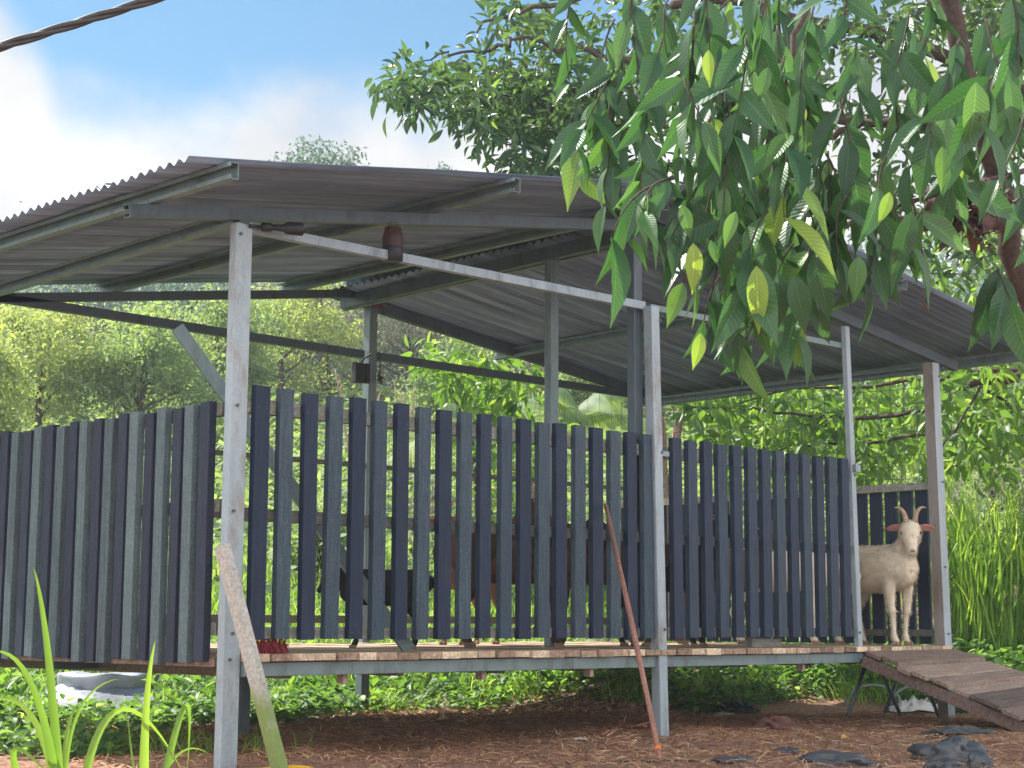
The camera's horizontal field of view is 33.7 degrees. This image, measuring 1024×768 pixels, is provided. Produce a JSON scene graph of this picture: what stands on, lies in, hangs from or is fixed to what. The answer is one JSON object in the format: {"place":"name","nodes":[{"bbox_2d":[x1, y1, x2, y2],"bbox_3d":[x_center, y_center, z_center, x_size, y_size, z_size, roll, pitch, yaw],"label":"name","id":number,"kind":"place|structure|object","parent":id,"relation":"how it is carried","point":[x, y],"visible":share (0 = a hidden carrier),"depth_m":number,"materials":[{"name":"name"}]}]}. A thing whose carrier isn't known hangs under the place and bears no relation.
{"place":"outdoors","nodes":[
{"label":"outdoors","id":0,"kind":"place"},
{"bbox_2d":[0,0,164,51],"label":"overhead cable","id":1,"kind":"object","parent":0,"point":[48,31],"visible":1,"depth_m":5.37,"materials":[{"name":"rubber"}]},
{"bbox_2d":[0,353,1023,767],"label":"ground","id":2,"kind":"structure","parent":0,"point":[800,705],"depth_m":10.04,"materials":[{"name":"soil"}]},
{"bbox_2d":[0,324,45,431],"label":"broadleaf tree","id":3,"kind":"object","parent":2,"relation":"on","point":[8,363],"visible":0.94,"depth_m":26.94,"materials":[{"name":"green plant"}]},
{"bbox_2d":[0,285,134,428],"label":"broadleaf tree","id":4,"kind":"object","parent":2,"relation":"on","point":[29,331],"visible":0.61,"depth_m":32.18,"materials":[{"name":"green plant"}]},
{"bbox_2d":[0,567,178,767],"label":"grass plant","id":5,"kind":"object","parent":2,"relation":"on","point":[55,756],"depth_m":5.20,"materials":[{"name":"green plant"}]},
{"bbox_2d":[40,671,162,707],"bbox_3d":[-3.221,2.399,13.291,1.298,0.270,1.491,-8,-11,44],"label":"round tub","id":6,"kind":"object","parent":2,"relation":"on","point":[76,685],"visible":0.51,"depth_m":12.98,"materials":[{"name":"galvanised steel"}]},
{"bbox_2d":[0,197,222,353],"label":"broadleaf tree","id":7,"kind":"object","parent":2,"relation":"on","point":[90,288],"visible":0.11,"depth_m":50.09,"materials":[{"name":"green plant"}]},
{"bbox_2d":[28,300,225,440],"bbox_3d":[-7.570,-0.191,32.867,4.122,3.224,4.219,-8,-11,44],"label":"broadleaf tree","id":8,"kind":"object","parent":2,"relation":"on","point":[146,352],"visible":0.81,"depth_m":32.43,"materials":[{"name":"green plant"}]},
{"bbox_2d":[0,704,318,757],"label":"meadow grass","id":9,"kind":"structure","parent":2,"relation":"on","point":[257,745],"depth_m":8.87,"materials":[{"name":"green plant"}]},
{"bbox_2d":[128,643,208,767],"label":"grass plant","id":10,"kind":"object","parent":2,"relation":"on","point":[144,754],"depth_m":5.41,"materials":[{"name":"green plant"}]},
{"bbox_2d":[37,282,303,356],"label":"broadleaf tree","id":11,"kind":"object","parent":2,"relation":"on","point":[187,288],"visible":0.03,"depth_m":56.46,"materials":[{"name":"green plant"}]},
{"bbox_2d":[100,282,301,417],"bbox_3d":[-6.570,-0.528,36.671,4.426,3.432,4.201,-8,-11,44],"label":"broadleaf tree","id":12,"kind":"object","parent":2,"relation":"on","point":[256,369],"visible":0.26,"depth_m":36.59,"materials":[{"name":"green plant"}]},
{"bbox_2d":[214,543,288,767],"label":"timber prop","id":13,"kind":"object","parent":2,"relation":"on","point":[265,713],"visible":1,"depth_m":7.68,"materials":[{"name":"beige wood"}]},
{"bbox_2d":[262,765,313,767],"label":"garden hose","id":14,"kind":"object","parent":2,"relation":"on","point":[296,766],"visible":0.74,"depth_m":7.72,"materials":[{"name":"yellow rubber"}]},
{"bbox_2d":[202,282,380,395],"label":"broadleaf tree","id":15,"kind":"object","parent":2,"relation":"on","point":[308,320],"visible":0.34,"depth_m":41.69,"materials":[{"name":"green plant"}]},
{"bbox_2d":[266,489,346,582],"bbox_3d":[-2.153,1.774,18.978,1.388,1.233,1.396,-8,-11,44],"label":"bush","id":16,"kind":"object","parent":2,"relation":"on","point":[294,550],"visible":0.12,"depth_m":18.82,"materials":[{"name":"green plant"}]},
{"bbox_2d":[269,134,370,400],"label":"slender tree","id":17,"kind":"object","parent":2,"relation":"on","point":[317,158],"visible":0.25,"depth_m":44.22,"materials":[{"name":"green plant"}]},
{"bbox_2d":[251,282,425,400],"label":"broadleaf tree","id":18,"kind":"object","parent":2,"relation":"on","point":[299,350],"visible":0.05,"depth_m":46.59,"materials":[{"name":"green plant"}]},
{"bbox_2d":[334,369,379,451],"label":"bare sapling","id":19,"kind":"object","parent":2,"relation":"on","point":[378,399],"visible":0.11,"depth_m":24.07,"materials":[{"name":"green plant"}]},
{"bbox_2d":[302,298,458,398],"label":"broadleaf tree","id":20,"kind":"object","parent":2,"relation":"on","point":[390,326],"visible":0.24,"depth_m":43.70,"materials":[{"name":"green plant"}]},
{"bbox_2d":[393,380,414,512],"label":"bare sapling","id":21,"kind":"object","parent":2,"relation":"on","point":[412,410],"visible":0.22,"depth_m":25.08,"materials":[{"name":"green plant"}]},
{"bbox_2d":[408,483,455,555],"bbox_3d":[-0.979,1.746,20.121,1.620,1.180,1.347,-8,-11,44],"label":"bush","id":22,"kind":"object","parent":2,"relation":"on","point":[432,493],"visible":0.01,"depth_m":19.92,"materials":[{"name":"green plant"}]},
{"bbox_2d":[149,678,717,726],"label":"dry litter","id":23,"kind":"object","parent":2,"relation":"on","point":[482,711],"visible":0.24,"depth_m":12.58,"materials":[{"name":"plant"}]},
{"bbox_2d":[425,161,456,398],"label":"slender tree","id":24,"kind":"object","parent":2,"relation":"on","point":[443,165],"visible":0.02,"depth_m":47.17,"materials":[{"name":"green plant"}]},
{"bbox_2d":[390,331,540,420],"bbox_3d":[-1.065,0.165,34.269,3.248,2.441,3.293,-1,-8,6],"label":"broadleaf tree","id":25,"kind":"object","parent":2,"relation":"on","point":[426,392],"visible":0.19,"depth_m":34.06,"materials":[{"name":"green plant"}]},
{"bbox_2d":[388,441,570,599],"bbox_3d":[-0.316,1.478,17.970,1.912,1.895,2.219,-8,-11,44],"label":"bush","id":26,"kind":"object","parent":2,"relation":"on","point":[473,515],"visible":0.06,"depth_m":17.80,"materials":[{"name":"green plant"}]},
{"bbox_2d":[387,403,587,519],"bbox_3d":[-0.343,1.312,18.917,2.147,2.132,2.065,5,-9,-29],"label":"palm","id":27,"kind":"object","parent":2,"relation":"on","point":[452,407],"visible":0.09,"depth_m":18.84,"materials":[{"name":"green plant"}]},
{"bbox_2d":[400,331,579,641],"bbox_3d":[-0.196,0.964,15.241,1.770,3.008,1.685,0,-8,-2],"label":"leafy shrub","id":28,"kind":"object","parent":2,"relation":"on","point":[509,407],"visible":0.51,"depth_m":15.06,"materials":[{"name":"green plant"}]},
{"bbox_2d":[431,346,561,410],"bbox_3d":[0.242,-0.481,39.478,4.302,3.297,4.939,-8,-11,44],"label":"broadleaf tree","id":29,"kind":"object","parent":2,"relation":"on","point":[528,365],"visible":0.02,"depth_m":39.31,"materials":[{"name":"green plant"}]},
{"bbox_2d":[0,156,1020,767],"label":"goat shed","id":30,"kind":"structure","parent":2,"relation":"on","point":[504,266],"depth_m":9.45,"materials":[{"name":"metal"}]},
{"bbox_2d":[256,639,289,653],"bbox_3d":[-1.151,1.252,8.066,0.103,0.147,0.230,-8,-11,44],"label":"broom head","id":31,"kind":"object","parent":30,"relation":"on","point":[271,646],"visible":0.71,"depth_m":8.05},
{"bbox_2d":[249,222,304,235],"bbox_3d":[-1.144,-0.764,8.214,0.274,0.067,0.066,4,-9,-25],"label":"security camera","id":32,"kind":"object","parent":30,"relation":"attached to","point":[293,228],"visible":1,"depth_m":8.21,"materials":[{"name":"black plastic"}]},
{"bbox_2d":[172,324,414,651],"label":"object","id":33,"kind":"object","parent":30,"relation":"on","point":[198,357],"visible":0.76,"depth_m":8.71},
{"bbox_2d":[352,353,371,383],"bbox_3d":[-1.120,-0.124,12.713,0.050,0.241,0.178,-8,-11,44],"label":"junction box","id":34,"kind":"object","parent":30,"relation":"attached to","point":[361,373],"visible":1,"depth_m":12.66,"materials":[{"name":"black plastic"}]},
{"bbox_2d":[316,568,433,648],"bbox_3d":[-0.778,1.280,9.739,0.704,0.480,0.198,2,-8,-10],"label":"goat","id":35,"kind":"object","parent":30,"relation":"on","point":[342,588],"visible":0.2,"depth_m":9.69},
{"bbox_2d":[372,302,385,311],"bbox_3d":[-1.007,-0.627,12.874,0.080,0.155,0.139,-8,-11,44],"label":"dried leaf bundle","id":36,"kind":"object","parent":30,"relation":"hanging from","point":[381,305],"visible":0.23,"depth_m":12.85,"materials":[{"name":"brown plant"}]},
{"bbox_2d":[377,352,383,384],"bbox_3d":[-1.000,-0.119,12.841,0.025,0.251,0.051,-8,-11,44],"label":"hanging cable","id":37,"kind":"object","parent":30,"relation":"hanging from","point":[380,378],"visible":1,"depth_m":12.83,"materials":[{"name":"rubber"}]},
{"bbox_2d":[382,221,402,262],"bbox_3d":[-0.624,-0.746,8.852,0.112,0.212,0.112,-8,-11,44],"label":"hanging can","id":38,"kind":"object","parent":30,"relation":"hanging from","point":[392,240],"visible":0.98,"depth_m":8.81,"materials":[{"name":"brown plastic"}]},
{"bbox_2d":[430,499,499,644],"bbox_3d":[-0.315,1.294,11.565,0.284,0.968,1.058,-4,-9,25],"label":"goat","id":39,"kind":"object","parent":30,"relation":"on","point":[476,640],"visible":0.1,"depth_m":11.40},
{"bbox_2d":[433,519,605,647],"bbox_3d":[0.087,1.208,10.274,1.148,0.779,0.310,0,-8,5],"label":"goat","id":40,"kind":"object","parent":30,"relation":"on","point":[469,643],"visible":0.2,"depth_m":10.19},
{"bbox_2d":[512,481,669,646],"bbox_3d":[0.521,1.152,10.827,1.140,1.049,0.316,0,-8,5],"label":"goat","id":41,"kind":"object","parent":30,"relation":"on","point":[647,643],"visible":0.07,"depth_m":10.71},
{"bbox_2d":[618,512,729,646],"bbox_3d":[1.018,1.255,10.868,1.014,0.861,0.285,-4,-9,30],"label":"goat","id":42,"kind":"object","parent":30,"relation":"on","point":[693,642],"visible":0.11,"depth_m":10.74},
{"bbox_2d":[676,520,786,643],"bbox_3d":[1.557,1.451,12.405,1.067,0.909,0.296,1,-8,-5],"label":"goat","id":43,"kind":"object","parent":30,"relation":"on","point":[682,640],"visible":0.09,"depth_m":12.33},
{"bbox_2d":[745,639,781,647],"bbox_3d":[1.635,1.683,10.983,0.060,0.055,0.320,-8,-11,44],"label":"timber offcut","id":44,"kind":"object","parent":30,"relation":"on","point":[752,643],"visible":0.99,"depth_m":10.93,"materials":[{"name":"grey wood"}]},
{"bbox_2d":[729,543,862,644],"bbox_3d":[2.024,1.541,12.480,1.115,0.754,0.313,-2,-8,15],"label":"goat","id":45,"kind":"object","parent":30,"relation":"on","point":[815,640],"visible":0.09,"depth_m":12.38},
{"bbox_2d":[834,506,934,645],"bbox_3d":[2.685,1.433,12.461,0.344,1.014,1.090,5,-9,-29],"label":"goat","id":46,"kind":"object","parent":30,"relation":"on","point":[888,571],"visible":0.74,"depth_m":12.19},
{"bbox_2d":[0,625,1023,759],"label":"weed cover","id":47,"kind":"object","parent":2,"relation":"on","point":[165,715],"visible":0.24,"depth_m":13.01,"materials":[{"name":"green plant"}]},
{"bbox_2d":[0,228,1023,402],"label":"distant woods","id":48,"kind":"object","parent":2,"relation":"on","point":[942,253],"visible":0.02,"depth_m":50.18,"materials":[{"name":"green plant"}]},
{"bbox_2d":[2,706,1023,767],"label":"straw litter","id":49,"kind":"object","parent":2,"relation":"on","point":[721,730],"visible":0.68,"depth_m":9.66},
{"bbox_2d":[601,702,687,736],"bbox_3d":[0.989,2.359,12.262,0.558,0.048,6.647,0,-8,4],"label":"dry stem","id":50,"kind":"object","parent":49,"relation":"on","point":[630,725],"visible":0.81,"depth_m":10.27,"materials":[{"name":"wood"}]},
{"bbox_2d":[3,371,1023,616],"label":"hill scrub","id":51,"kind":"object","parent":2,"relation":"on","point":[389,399],"visible":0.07,"depth_m":28.92,"materials":[{"name":"green plant"}]},
{"bbox_2d":[20,534,1010,684],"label":"meadow grass","id":52,"kind":"structure","parent":2,"relation":"on","point":[215,601],"depth_m":17.02,"materials":[{"name":"green plant"}]},
{"bbox_2d":[496,388,682,462],"bbox_3d":[0.887,1.158,20.909,2.147,2.246,2.065,5,-9,-29],"label":"palm","id":53,"kind":"object","parent":2,"relation":"on","point":[608,405],"visible":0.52,"depth_m":20.79,"materials":[{"name":"green plant"}]},
{"bbox_2d":[531,363,668,429],"bbox_3d":[1.844,0.084,36.724,2.930,2.340,3.573,-2,-8,14],"label":"broadleaf tree","id":54,"kind":"object","parent":2,"relation":"on","point":[581,396],"visible":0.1,"depth_m":36.12,"materials":[{"name":"green plant"}]},
{"bbox_2d":[604,503,699,762],"bbox_3d":[0.720,1.272,8.887,0.401,1.394,1.500,0,-8,0],"label":"wooden pole","id":55,"kind":"object","parent":2,"relation":"on","point":[658,749],"visible":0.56,"depth_m":8.75,"materials":[{"name":"brown wood"}]},
{"bbox_2d":[504,236,867,627],"bbox_3d":[1.508,0.452,16.721,5.056,4.206,4.442,-1,-8,7],"label":"tree","id":56,"kind":"object","parent":2,"relation":"on","point":[678,427],"visible":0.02,"depth_m":16.53,"materials":[{"name":"green plant"}]},
{"bbox_2d":[364,0,1023,298],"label":"leaved tree","id":57,"kind":"object","parent":2,"relation":"on","point":[527,115],"visible":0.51,"depth_m":11.75,"materials":[{"name":"green plant"}]},
{"bbox_2d":[643,395,794,417],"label":"broadleaf tree","id":58,"kind":"object","parent":2,"relation":"on","point":[688,404],"depth_m":38.36,"materials":[{"name":"green plant"}]},
{"bbox_2d":[713,711,734,715],"bbox_3d":[1.591,2.489,12.781,0.182,0.029,0.158,0,-8,0],"label":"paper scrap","id":59,"kind":"object","parent":2,"relation":"on","point":[721,713],"visible":0.69,"depth_m":12.75,"materials":[{"name":"white paper"}]},
{"bbox_2d":[711,754,758,763],"bbox_3d":[1.069,1.810,8.102,0.238,0.068,0.167,-1,-8,9],"label":"rock","id":60,"kind":"object","parent":2,"relation":"on","point":[722,759],"visible":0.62,"depth_m":8.07,"materials":[{"name":"grey stone"}]},
{"bbox_2d":[712,698,762,712],"bbox_3d":[1.721,2.466,12.987,0.424,0.102,0.346,0,-8,1],"label":"rock","id":61,"kind":"object","parent":2,"relation":"on","point":[741,707],"visible":0.89,"depth_m":12.90,"materials":[{"name":"grey stone"}]},
{"bbox_2d":[729,485,826,587],"bbox_3d":[2.630,1.770,18.031,1.843,1.426,1.990,-3,-9,24],"label":"bush","id":62,"kind":"object","parent":2,"relation":"on","point":[743,517],"visible":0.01,"depth_m":17.94,"materials":[{"name":"green plant"}]},
{"bbox_2d":[750,716,806,729],"bbox_3d":[1.764,2.271,11.180,0.370,0.152,0.276,-3,-9,24],"label":"rock","id":63,"kind":"object","parent":2,"relation":"on","point":[773,722],"visible":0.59,"depth_m":11.13,"materials":[{"name":"brown stone"}]},
{"bbox_2d":[544,0,1023,405],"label":"broad leaved tree","id":64,"kind":"object","parent":2,"relation":"on","point":[781,275],"visible":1,"depth_m":5.37,"materials":[{"name":"green plant"}]},
{"bbox_2d":[911,192,930,310],"bbox_3d":[1.438,-0.487,6.002,0.105,0.453,0.032,5,-10,-33],"label":"hanging vine","id":65,"kind":"object","parent":64,"relation":"hanging from","point":[922,252],"visible":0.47,"depth_m":6.00,"materials":[{"name":"green plant"}]},
{"bbox_2d":[924,175,1018,258],"bbox_3d":[1.732,-0.640,6.391,0.356,0.322,0.399,-8,-11,44],"label":"dead leaf nest","id":66,"kind":"object","parent":64,"relation":"on","point":[986,225],"visible":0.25,"depth_m":6.38,"materials":[{"name":"brown plant"}]},
{"bbox_2d":[774,746,801,756],"bbox_3d":[1.433,1.926,8.796,0.145,0.076,0.114,3,-8,-18],"label":"rock","id":67,"kind":"object","parent":2,"relation":"on","point":[789,749],"visible":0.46,"depth_m":8.77,"materials":[{"name":"grey stone"}]},
{"bbox_2d":[795,750,880,767],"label":"rock","id":68,"kind":"object","parent":2,"relation":"on","point":[833,758],"visible":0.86,"depth_m":7.97,"materials":[{"name":"grey stone"}]},
{"bbox_2d":[814,381,873,402],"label":"broadleaf tree","id":69,"kind":"object","parent":2,"relation":"on","point":[867,383],"visible":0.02,"depth_m":41.58,"materials":[{"name":"green plant"}]},
{"bbox_2d":[669,224,1023,503],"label":"leafy tree","id":70,"kind":"object","parent":2,"relation":"on","point":[982,432],"visible":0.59,"depth_m":15.91,"materials":[{"name":"green plant"}]},
{"bbox_2d":[825,522,898,628],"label":"cane grass","id":71,"kind":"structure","parent":2,"relation":"on","point":[871,594],"depth_m":16.42,"materials":[{"name":"green plant"}]},
{"bbox_2d":[845,684,901,705],"bbox_3d":[2.824,2.436,13.209,0.458,0.180,0.017,0,-8,0],"label":"arched pipe","id":72,"kind":"object","parent":2,"relation":"on","point":[863,686],"visible":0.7,"depth_m":13.21,"materials":[{"name":"grey metal"}]},
{"bbox_2d":[745,606,1023,715],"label":"weed cover","id":73,"kind":"object","parent":2,"relation":"on","point":[1017,656],"visible":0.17,"depth_m":14.03,"materials":[{"name":"green plant"}]},
{"bbox_2d":[889,686,909,705],"bbox_3d":[3.174,2.438,13.209,0.458,0.180,0.017,0,-8,0],"label":"arched pipe","id":74,"kind":"object","parent":2,"relation":"on","point":[901,689],"visible":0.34,"depth_m":13.21,"materials":[{"name":"grey metal"}]},
{"bbox_2d":[868,468,951,544],"bbox_3d":[4.320,1.656,19.036,1.244,1.454,1.210,3,-8,-18],"label":"bush","id":75,"kind":"object","parent":2,"relation":"on","point":[897,476],"visible":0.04,"depth_m":19.02,"materials":[{"name":"green plant"}]},
{"bbox_2d":[888,695,937,711],"bbox_3d":[3.119,2.452,12.997,0.474,0.119,0.416,0,-8,0],"label":"white sack","id":76,"kind":"object","parent":2,"relation":"on","point":[913,703],"visible":0.71,"depth_m":12.90,"materials":[{"name":"fabric"}]},
{"bbox_2d":[846,649,1023,732],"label":"ramp","id":77,"kind":"structure","parent":2,"relation":"on","point":[966,676],"depth_m":11.25,"materials":[{"name":"brown wood"}]},
{"bbox_2d":[855,305,1020,397],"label":"broadleaf tree","id":78,"kind":"object","parent":2,"relation":"on","point":[905,377],"depth_m":44.19,"materials":[{"name":"green plant"}]},
{"bbox_2d":[893,453,998,650],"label":"cane grass","id":79,"kind":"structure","parent":2,"relation":"on","point":[955,619],"depth_m":14.87,"materials":[{"name":"green plant"}]},
{"bbox_2d":[923,758,968,767],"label":"rock","id":80,"kind":"object","parent":2,"relation":"on","point":[949,763],"visible":1,"depth_m":7.84,"materials":[{"name":"grey stone"}]},
{"bbox_2d":[906,735,997,763],"bbox_3d":[2.229,1.881,8.552,0.440,0.200,0.351,1,-8,-5],"label":"rock","id":81,"kind":"object","parent":2,"relation":"on","point":[955,747],"visible":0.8,"depth_m":8.47,"materials":[{"name":"grey stone"}]},
{"bbox_2d":[883,362,1023,434],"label":"broadleaf tree","id":82,"kind":"object","parent":2,"relation":"on","point":[1018,385],"visible":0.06,"depth_m":36.23,"materials":[{"name":"green plant"}]},
{"bbox_2d":[919,726,996,736],"bbox_3d":[2.690,2.096,10.165,0.457,0.076,0.337,3,-8,-17],"label":"rock","id":83,"kind":"object","parent":2,"relation":"on","point":[957,730],"visible":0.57,"depth_m":10.09,"materials":[{"name":"grey stone"}]},
{"bbox_2d":[914,449,1023,553],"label":"bush","id":84,"kind":"object","parent":2,"relation":"on","point":[992,490],"visible":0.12,"depth_m":19.94,"materials":[{"name":"green plant"}]},
{"bbox_2d":[966,753,993,767],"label":"rock","id":85,"kind":"object","parent":2,"relation":"on","point":[983,760],"visible":0.95,"depth_m":7.94,"materials":[{"name":"grey stone"}]},
{"bbox_2d":[945,451,1023,664],"bbox_3d":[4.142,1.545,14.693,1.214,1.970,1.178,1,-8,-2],"label":"cane grass","id":86,"kind":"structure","parent":2,"relation":"on","point":[984,582],"depth_m":14.53,"materials":[{"name":"green plant"}]},
{"bbox_2d":[0,0,1023,308],"label":"sky","id":87,"kind":"structure","parent":0,"point":[133,92],"materials":[{"name":"blue"}]}
]}

